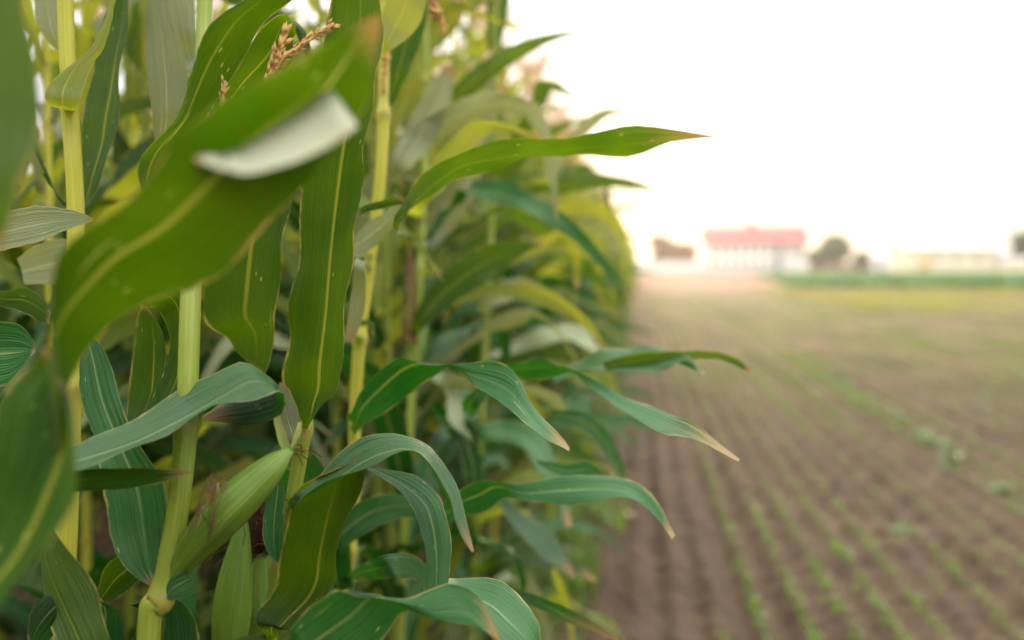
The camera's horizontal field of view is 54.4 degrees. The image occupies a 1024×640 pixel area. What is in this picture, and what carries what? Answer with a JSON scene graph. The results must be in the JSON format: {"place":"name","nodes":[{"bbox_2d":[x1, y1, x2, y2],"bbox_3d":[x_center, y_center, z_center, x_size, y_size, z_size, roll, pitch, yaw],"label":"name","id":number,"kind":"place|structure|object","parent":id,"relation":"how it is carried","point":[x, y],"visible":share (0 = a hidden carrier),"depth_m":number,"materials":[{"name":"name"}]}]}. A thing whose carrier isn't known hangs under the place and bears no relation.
{"place":"outdoors","nodes":[
{"label":"outdoors","id":0,"kind":"place"},
{"bbox_2d":[5,46,642,343],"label":"corn field","id":1,"kind":"structure","parent":0,"point":[12,319],"depth_m":8.16,"materials":[{"name":"green plant"}]},
{"bbox_2d":[6,265,1023,639],"bbox_3d":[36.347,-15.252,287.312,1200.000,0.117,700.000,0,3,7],"label":"soil ground","id":2,"kind":"structure","parent":0,"point":[656,583],"depth_m":5.82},
{"bbox_2d":[18,62,63,316],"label":"corn plant","id":3,"kind":"object","parent":2,"relation":"on","point":[56,74],"visible":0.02,"depth_m":4.42,"materials":[{"name":"green plant"}]},
{"bbox_2d":[0,158,134,639],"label":"corn plant","id":4,"kind":"object","parent":2,"relation":"on","point":[58,167],"visible":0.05,"depth_m":2.38,"materials":[{"name":"green plant"}]},
{"bbox_2d":[11,5,148,531],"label":"corn plant","id":5,"kind":"object","parent":2,"relation":"on","point":[96,524],"visible":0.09,"depth_m":4.80,"materials":[{"name":"green plant"}]},
{"bbox_2d":[20,8,140,313],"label":"corn plant","id":6,"kind":"object","parent":2,"relation":"on","point":[132,134],"visible":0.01,"depth_m":4.97,"materials":[{"name":"green plant"}]},
{"bbox_2d":[6,162,219,604],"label":"corn plant","id":7,"kind":"object","parent":2,"relation":"on","point":[14,254],"visible":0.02,"depth_m":2.65,"materials":[{"name":"green plant"}]},
{"bbox_2d":[10,108,222,455],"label":"corn plant","id":8,"kind":"object","parent":2,"relation":"on","point":[107,170],"depth_m":3.40,"materials":[{"name":"green plant"}]},
{"bbox_2d":[11,0,224,618],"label":"corn plant","id":9,"kind":"object","parent":2,"relation":"on","point":[118,377],"visible":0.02,"depth_m":3.25,"materials":[{"name":"green plant"}]},
{"bbox_2d":[12,48,264,499],"bbox_3d":[-1.406,-0.218,2.400,1.593,2.780,0.690,-2,4,-30],"label":"corn plant","id":10,"kind":"object","parent":2,"relation":"on","point":[23,320],"visible":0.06,"depth_m":2.44,"materials":[{"name":"green plant"}]},
{"bbox_2d":[24,0,253,617],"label":"corn plant","id":11,"kind":"object","parent":2,"relation":"on","point":[59,187],"visible":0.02,"depth_m":2.94,"materials":[{"name":"green plant"}]},
{"bbox_2d":[0,0,285,639],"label":"corn plant","id":12,"kind":"object","parent":2,"relation":"on","point":[69,605],"visible":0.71,"depth_m":1.00,"materials":[{"name":"green plant"}]},
{"bbox_2d":[0,0,289,609],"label":"corn plant","id":13,"kind":"object","parent":2,"relation":"on","point":[130,106],"visible":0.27,"depth_m":1.98,"materials":[{"name":"green plant"}]},
{"bbox_2d":[0,0,299,639],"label":"corn plant","id":14,"kind":"object","parent":2,"relation":"on","point":[118,330],"visible":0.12,"depth_m":1.96,"materials":[{"name":"green plant"}]},
{"bbox_2d":[24,0,288,639],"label":"corn plant","id":15,"kind":"object","parent":2,"relation":"on","point":[118,361],"visible":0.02,"depth_m":2.75,"materials":[{"name":"green plant"}]},
{"bbox_2d":[0,0,329,639],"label":"corn plant","id":16,"kind":"object","parent":2,"relation":"on","point":[123,189],"visible":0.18,"depth_m":2.08,"materials":[{"name":"green plant"}]},
{"bbox_2d":[0,0,380,602],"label":"corn plant","id":17,"kind":"object","parent":2,"relation":"on","point":[213,195],"visible":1,"depth_m":0.62,"materials":[{"name":"green plant"}]},
{"bbox_2d":[0,0,404,637],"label":"corn plant","id":18,"kind":"object","parent":2,"relation":"on","point":[132,44],"visible":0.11,"depth_m":2.37,"materials":[{"name":"green plant"}]},
{"bbox_2d":[16,6,396,639],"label":"corn plant","id":19,"kind":"object","parent":2,"relation":"on","point":[345,401],"visible":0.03,"depth_m":2.61,"materials":[{"name":"green plant"}]},
{"bbox_2d":[79,0,340,639],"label":"corn plant","id":20,"kind":"object","parent":2,"relation":"on","point":[163,550],"visible":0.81,"depth_m":1.00,"materials":[{"name":"green plant"}]},
{"bbox_2d":[0,0,442,639],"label":"corn plant","id":21,"kind":"object","parent":2,"relation":"on","point":[16,608],"visible":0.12,"depth_m":2.19,"materials":[{"name":"green plant"}]},
{"bbox_2d":[1,8,442,558],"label":"corn plant","id":22,"kind":"object","parent":2,"relation":"on","point":[242,428],"visible":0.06,"depth_m":2.92,"materials":[{"name":"green plant"}]},
{"bbox_2d":[92,0,365,545],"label":"corn plant","id":23,"kind":"object","parent":2,"relation":"on","point":[360,542],"visible":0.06,"depth_m":3.84,"materials":[{"name":"green plant"}]},
{"bbox_2d":[252,1,322,559],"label":"corn plant","id":24,"kind":"object","parent":2,"relation":"on","point":[282,353],"visible":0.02,"depth_m":3.45,"materials":[{"name":"green plant"}]},
{"bbox_2d":[203,6,395,548],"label":"corn plant","id":25,"kind":"object","parent":2,"relation":"on","point":[277,371],"visible":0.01,"depth_m":3.00,"materials":[{"name":"green plant"}]},
{"bbox_2d":[279,0,362,539],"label":"corn plant","id":26,"kind":"object","parent":2,"relation":"on","point":[285,275],"visible":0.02,"depth_m":3.55,"materials":[{"name":"green plant"}]},
{"bbox_2d":[158,0,513,539],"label":"corn plant","id":27,"kind":"object","parent":2,"relation":"on","point":[199,475],"visible":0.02,"depth_m":2.87,"materials":[{"name":"green plant"}]},
{"bbox_2d":[63,0,628,592],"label":"corn plant","id":28,"kind":"object","parent":2,"relation":"on","point":[457,116],"visible":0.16,"depth_m":2.19,"materials":[{"name":"green plant"}]},
{"bbox_2d":[196,0,499,639],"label":"corn plant","id":29,"kind":"object","parent":2,"relation":"on","point":[297,535],"visible":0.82,"depth_m":1.06,"materials":[{"name":"green plant"}]},
{"bbox_2d":[273,353,423,561],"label":"corn plant","id":30,"kind":"object","parent":2,"relation":"on","point":[324,409],"depth_m":2.88,"materials":[{"name":"green plant"}]},
{"bbox_2d":[265,6,435,493],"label":"corn plant","id":31,"kind":"object","parent":2,"relation":"on","point":[270,434],"visible":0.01,"depth_m":2.96,"materials":[{"name":"green plant"}]},
{"bbox_2d":[266,66,471,639],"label":"corn plant","id":32,"kind":"object","parent":2,"relation":"on","point":[454,405],"visible":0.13,"depth_m":2.62,"materials":[{"name":"green plant"}]},
{"bbox_2d":[294,0,494,392],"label":"corn plant","id":33,"kind":"object","parent":2,"relation":"on","point":[473,203],"visible":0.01,"depth_m":3.96,"materials":[{"name":"green plant"}]},
{"bbox_2d":[299,11,523,515],"bbox_3d":[-0.624,-0.178,3.671,1.466,2.553,0.631,2,4,29],"label":"corn plant","id":34,"kind":"object","parent":2,"relation":"on","point":[493,345],"depth_m":3.54,"materials":[{"name":"green plant"}]},
{"bbox_2d":[196,13,631,639],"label":"corn plant","id":35,"kind":"object","parent":2,"relation":"on","point":[468,83],"visible":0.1,"depth_m":2.42,"materials":[{"name":"green plant"}]},
{"bbox_2d":[281,16,551,583],"bbox_3d":[-0.440,-0.097,3.049,1.397,2.463,0.625,-3,4,-37],"label":"corn plant","id":36,"kind":"object","parent":2,"relation":"on","point":[462,313],"visible":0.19,"depth_m":3.08,"materials":[{"name":"green plant"}]},
{"bbox_2d":[269,0,568,595],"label":"corn plant","id":37,"kind":"object","parent":2,"relation":"on","point":[390,385],"visible":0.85,"depth_m":1.40,"materials":[{"name":"green plant"}]},
{"bbox_2d":[201,0,664,639],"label":"corn plant","id":38,"kind":"object","parent":2,"relation":"on","point":[447,342],"visible":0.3,"depth_m":2.42,"materials":[{"name":"green plant"}]},
{"bbox_2d":[280,54,623,639],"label":"corn plant","id":39,"kind":"object","parent":2,"relation":"on","point":[578,451],"visible":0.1,"depth_m":2.96,"materials":[{"name":"green plant"}]},
{"bbox_2d":[384,31,521,540],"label":"corn plant","id":40,"kind":"object","parent":2,"relation":"on","point":[503,409],"visible":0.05,"depth_m":4.45,"materials":[{"name":"green plant"}]},
{"bbox_2d":[340,57,569,634],"bbox_3d":[-0.168,-0.161,3.434,0.479,2.547,1.615,2,4,32],"label":"corn plant","id":41,"kind":"object","parent":2,"relation":"on","point":[432,425],"visible":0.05,"depth_m":3.51,"materials":[{"name":"green plant"}]},
{"bbox_2d":[309,36,627,621],"bbox_3d":[-0.238,-0.192,3.452,0.384,2.607,1.599,3,5,45],"label":"corn plant","id":42,"kind":"object","parent":2,"relation":"on","point":[482,209],"visible":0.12,"depth_m":3.68,"materials":[{"name":"green plant"}]},
{"bbox_2d":[423,45,525,450],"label":"corn plant","id":43,"kind":"object","parent":2,"relation":"on","point":[425,436],"depth_m":5.26,"materials":[{"name":"green plant"}]},
{"bbox_2d":[340,0,617,482],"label":"corn plant","id":44,"kind":"object","parent":2,"relation":"on","point":[519,178],"visible":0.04,"depth_m":3.68,"materials":[{"name":"green plant"}]},
{"bbox_2d":[424,31,552,542],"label":"corn plant","id":45,"kind":"object","parent":2,"relation":"on","point":[493,407],"visible":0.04,"depth_m":4.30,"materials":[{"name":"green plant"}]},
{"bbox_2d":[300,18,689,606],"bbox_3d":[-0.287,-0.244,3.243,1.671,2.734,0.435,2,4,25],"label":"corn plant","id":46,"kind":"object","parent":2,"relation":"on","point":[444,196],"visible":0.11,"depth_m":3.14,"materials":[{"name":"green plant"}]},
{"bbox_2d":[394,14,614,428],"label":"corn plant","id":47,"kind":"object","parent":2,"relation":"on","point":[526,237],"visible":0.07,"depth_m":4.16,"materials":[{"name":"green plant"}]},
{"bbox_2d":[438,4,572,534],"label":"corn plant","id":48,"kind":"object","parent":2,"relation":"on","point":[545,382],"visible":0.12,"depth_m":4.95,"materials":[{"name":"green plant"}]},
{"bbox_2d":[398,15,623,480],"bbox_3d":[-0.264,-0.297,3.816,1.730,2.775,0.500,-2,4,-34],"label":"corn plant","id":49,"kind":"object","parent":2,"relation":"on","point":[556,281],"visible":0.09,"depth_m":4.00,"materials":[{"name":"green plant"}]},
{"bbox_2d":[426,9,602,559],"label":"corn plant","id":50,"kind":"object","parent":2,"relation":"on","point":[519,164],"visible":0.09,"depth_m":4.03,"materials":[{"name":"green plant"}]},
{"bbox_2d":[504,58,540,513],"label":"corn plant","id":51,"kind":"object","parent":2,"relation":"on","point":[531,384],"visible":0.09,"depth_m":5.30,"materials":[{"name":"green plant"}]},
{"bbox_2d":[421,56,624,451],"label":"corn plant","id":52,"kind":"object","parent":2,"relation":"on","point":[577,295],"visible":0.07,"depth_m":5.39,"materials":[{"name":"green plant"}]},
{"bbox_2d":[473,5,575,405],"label":"corn plant","id":53,"kind":"object","parent":2,"relation":"on","point":[515,331],"visible":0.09,"depth_m":5.16,"materials":[{"name":"green plant"}]},
{"bbox_2d":[342,12,714,639],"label":"corn plant","id":54,"kind":"object","parent":2,"relation":"on","point":[469,153],"visible":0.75,"depth_m":2.09,"materials":[{"name":"green plant"}]},
{"bbox_2d":[424,315,634,639],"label":"weeds","id":55,"kind":"object","parent":2,"relation":"on","point":[567,534],"visible":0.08,"depth_m":4.52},
{"bbox_2d":[448,2,613,411],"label":"corn plant","id":56,"kind":"object","parent":2,"relation":"on","point":[563,269],"visible":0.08,"depth_m":5.68,"materials":[{"name":"green plant"}]},
{"bbox_2d":[322,0,750,639],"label":"corn plant","id":57,"kind":"object","parent":2,"relation":"on","point":[564,486],"visible":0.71,"depth_m":1.90,"materials":[{"name":"green plant"}]},
{"bbox_2d":[519,76,566,419],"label":"corn plant","id":58,"kind":"object","parent":2,"relation":"on","point":[539,235],"visible":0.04,"depth_m":6.15,"materials":[{"name":"green plant"}]},
{"bbox_2d":[448,0,644,478],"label":"corn plant","id":59,"kind":"object","parent":2,"relation":"on","point":[590,313],"visible":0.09,"depth_m":3.94,"materials":[{"name":"green plant"}]},
{"bbox_2d":[482,38,623,528],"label":"corn plant","id":60,"kind":"object","parent":2,"relation":"on","point":[584,398],"visible":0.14,"depth_m":4.98,"materials":[{"name":"green plant"}]},
{"bbox_2d":[515,74,594,416],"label":"corn plant","id":61,"kind":"object","parent":2,"relation":"on","point":[550,386],"visible":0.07,"depth_m":7.19,"materials":[{"name":"green plant"}]},
{"bbox_2d":[484,53,629,518],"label":"corn plant","id":62,"kind":"object","parent":2,"relation":"on","point":[547,270],"visible":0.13,"depth_m":4.70,"materials":[{"name":"green plant"}]},
{"bbox_2d":[450,9,665,512],"bbox_3d":[-0.042,-0.215,4.580,1.552,2.522,0.387,3,4,41],"label":"corn plant","id":63,"kind":"object","parent":2,"relation":"on","point":[542,262],"visible":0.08,"depth_m":4.42,"materials":[{"name":"green plant"}]},
{"bbox_2d":[508,49,628,458],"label":"corn plant","id":64,"kind":"object","parent":2,"relation":"on","point":[595,224],"visible":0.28,"depth_m":5.74,"materials":[{"name":"green plant"}]},
{"bbox_2d":[508,74,628,363],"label":"corn plant","id":65,"kind":"object","parent":2,"relation":"on","point":[592,318],"visible":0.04,"depth_m":7.57,"materials":[{"name":"green plant"}]},
{"bbox_2d":[514,34,628,459],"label":"corn plant","id":66,"kind":"object","parent":2,"relation":"on","point":[536,163],"visible":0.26,"depth_m":5.69,"materials":[{"name":"green plant"}]},
{"bbox_2d":[515,30,628,419],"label":"corn plant","id":67,"kind":"object","parent":2,"relation":"on","point":[622,243],"visible":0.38,"depth_m":5.85,"materials":[{"name":"green plant"}]},
{"bbox_2d":[515,67,630,435],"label":"corn plant","id":68,"kind":"object","parent":2,"relation":"on","point":[597,234],"visible":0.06,"depth_m":6.65,"materials":[{"name":"green plant"}]},
{"bbox_2d":[545,97,619,391],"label":"corn plant","id":69,"kind":"object","parent":2,"relation":"on","point":[566,193],"visible":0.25,"depth_m":7.77,"materials":[{"name":"green plant"}]},
{"bbox_2d":[544,98,620,387],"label":"corn plant","id":70,"kind":"object","parent":2,"relation":"on","point":[561,196],"visible":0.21,"depth_m":7.72,"materials":[{"name":"green plant"}]},
{"bbox_2d":[516,83,655,393],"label":"corn plant","id":71,"kind":"object","parent":2,"relation":"on","point":[555,319],"visible":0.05,"depth_m":6.47,"materials":[{"name":"green plant"}]},
{"bbox_2d":[521,74,652,441],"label":"corn plant","id":72,"kind":"object","parent":2,"relation":"on","point":[588,317],"visible":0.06,"depth_m":6.68,"materials":[{"name":"green plant"}]},
{"bbox_2d":[548,122,629,383],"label":"corn plant","id":73,"kind":"object","parent":2,"relation":"on","point":[606,381],"visible":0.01,"depth_m":7.13,"materials":[{"name":"green plant"}]},
{"bbox_2d":[515,73,668,390],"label":"corn plant","id":74,"kind":"object","parent":2,"relation":"on","point":[602,304],"visible":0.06,"depth_m":6.60,"materials":[{"name":"green plant"}]},
{"bbox_2d":[557,128,630,341],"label":"corn plant","id":75,"kind":"object","parent":2,"relation":"on","point":[577,199],"visible":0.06,"depth_m":8.41,"materials":[{"name":"green plant"}]},
{"bbox_2d":[536,68,658,386],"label":"corn plant","id":76,"kind":"object","parent":2,"relation":"on","point":[615,327],"visible":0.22,"depth_m":7.26,"materials":[{"name":"green plant"}]},
{"bbox_2d":[570,155,629,337],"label":"corn plant","id":77,"kind":"object","parent":2,"relation":"on","point":[607,321],"visible":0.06,"depth_m":10.47,"materials":[{"name":"green plant"}]},
{"bbox_2d":[545,98,655,348],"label":"corn plant","id":78,"kind":"object","parent":2,"relation":"on","point":[613,319],"visible":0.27,"depth_m":8.18,"materials":[{"name":"green plant"}]},
{"bbox_2d":[569,127,633,346],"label":"corn plant","id":79,"kind":"object","parent":2,"relation":"on","point":[605,311],"visible":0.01,"depth_m":9.23,"materials":[{"name":"green plant"}]},
{"bbox_2d":[568,117,641,380],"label":"corn plant","id":80,"kind":"object","parent":2,"relation":"on","point":[579,216],"visible":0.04,"depth_m":9.21,"materials":[{"name":"green plant"}]},
{"bbox_2d":[581,188,628,327],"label":"corn plant","id":81,"kind":"object","parent":2,"relation":"on","point":[589,191],"visible":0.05,"depth_m":10.95,"materials":[{"name":"green plant"}]},
{"bbox_2d":[579,156,641,347],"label":"corn plant","id":82,"kind":"object","parent":2,"relation":"on","point":[636,236],"visible":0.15,"depth_m":12.13,"materials":[{"name":"green plant"}]},
{"bbox_2d":[559,121,662,334],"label":"corn plant","id":83,"kind":"object","parent":2,"relation":"on","point":[631,272],"visible":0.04,"depth_m":9.60,"materials":[{"name":"green plant"}]},
{"bbox_2d":[596,164,640,316],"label":"corn plant","id":84,"kind":"object","parent":2,"relation":"on","point":[630,242],"visible":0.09,"depth_m":14.66,"materials":[{"name":"green plant"}]},
{"bbox_2d":[647,232,679,260],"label":"tree","id":85,"kind":"object","parent":2,"relation":"on","point":[662,247],"visible":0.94,"depth_m":148.98,"materials":[{"name":"brown plant"}]},
{"bbox_2d":[668,238,694,260],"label":"tree","id":86,"kind":"object","parent":2,"relation":"on","point":[686,249],"visible":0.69,"depth_m":150.28,"materials":[{"name":"brown plant"}]},
{"bbox_2d":[805,249,828,268],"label":"tree","id":87,"kind":"object","parent":2,"relation":"on","point":[810,256],"visible":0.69,"depth_m":140.96,"materials":[{"name":"green plant"}]},
{"bbox_2d":[814,232,853,268],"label":"tree","id":88,"kind":"object","parent":2,"relation":"on","point":[833,248],"visible":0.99,"depth_m":137.09,"materials":[{"name":"green plant"}]},
{"bbox_2d":[645,293,1023,639],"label":"seedlings","id":89,"kind":"object","parent":2,"relation":"on","point":[848,557],"visible":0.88,"depth_m":9.35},
{"bbox_2d":[810,263,871,271],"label":"board fence","id":90,"kind":"object","parent":2,"relation":"on","point":[815,268],"visible":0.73,"depth_m":131.38,"materials":[{"name":"white wood"}]},
{"bbox_2d":[850,249,871,268],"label":"tree","id":91,"kind":"object","parent":2,"relation":"on","point":[862,257],"visible":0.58,"depth_m":135.21,"materials":[{"name":"green plant"}]},
{"bbox_2d":[867,253,890,271],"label":"shed","id":92,"kind":"structure","parent":2,"relation":"on","point":[879,261],"depth_m":132.68,"materials":[{"name":"white paint"}]},
{"bbox_2d":[888,523,909,535],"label":"leafy weed","id":93,"kind":"object","parent":2,"relation":"on","point":[900,528],"visible":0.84,"depth_m":4.78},
{"bbox_2d":[911,429,937,439],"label":"leafy weed","id":94,"kind":"object","parent":2,"relation":"on","point":[922,432],"visible":0.7,"depth_m":7.37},
{"bbox_2d":[886,243,998,271],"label":"storage hall","id":95,"kind":"structure","parent":2,"relation":"on","point":[941,257],"depth_m":133.68,"materials":[{"name":"white paint"}]},
{"bbox_2d":[918,258,929,271],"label":"door","id":96,"kind":"structure","parent":95,"relation":"in","point":[924,263],"depth_m":133.81,"materials":[{"name":"yellow paint"}]},
{"bbox_2d":[934,439,956,448],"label":"leafy weed","id":97,"kind":"object","parent":2,"relation":"on","point":[946,443],"visible":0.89,"depth_m":7.00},
{"bbox_2d":[937,451,966,461],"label":"leafy weed","id":98,"kind":"object","parent":2,"relation":"on","point":[952,458],"visible":0.97,"depth_m":6.54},
{"bbox_2d":[986,482,1015,492],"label":"leafy weed","id":99,"kind":"object","parent":2,"relation":"on","point":[998,488],"visible":0.97,"depth_m":5.64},
{"bbox_2d":[995,249,1010,270],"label":"water tank","id":100,"kind":"object","parent":2,"relation":"on","point":[1002,253],"visible":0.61,"depth_m":132.93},
{"bbox_2d":[996,257,1023,271],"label":"shed","id":101,"kind":"structure","parent":2,"relation":"on","point":[1009,264],"depth_m":125.01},
{"bbox_2d":[1008,230,1023,256],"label":"tree","id":102,"kind":"object","parent":2,"relation":"on","point":[1017,242],"visible":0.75,"depth_m":130.22,"materials":[{"name":"green plant"}]},
{"bbox_2d":[9,0,1023,264],"label":"sky","id":103,"kind":"structure","parent":0,"point":[879,125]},
{"bbox_2d":[637,261,702,271],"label":"garden wall","id":104,"kind":"structure","parent":0,"point":[675,266],"depth_m":143.04,"materials":[{"name":"white paint"}]},
{"bbox_2d":[690,244,699,260],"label":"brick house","id":105,"kind":"structure","parent":0,"point":[695,251],"depth_m":155.37,"materials":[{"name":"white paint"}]},
{"bbox_2d":[700,222,809,270],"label":"farm house","id":106,"kind":"structure","parent":0,"point":[750,246],"depth_m":146.65,"materials":[{"name":"white paint"}]},
{"bbox_2d":[774,243,782,270],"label":"door","id":107,"kind":"structure","parent":106,"relation":"in","point":[778,246],"depth_m":145.86,"materials":[{"name":"grey metal"}]},
{"bbox_2d":[745,286,1023,312],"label":"grass","id":108,"kind":"structure","parent":0,"point":[909,297],"depth_m":34.85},
{"bbox_2d":[751,270,1023,288],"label":"crop field","id":109,"kind":"structure","parent":0,"point":[891,278],"depth_m":56.50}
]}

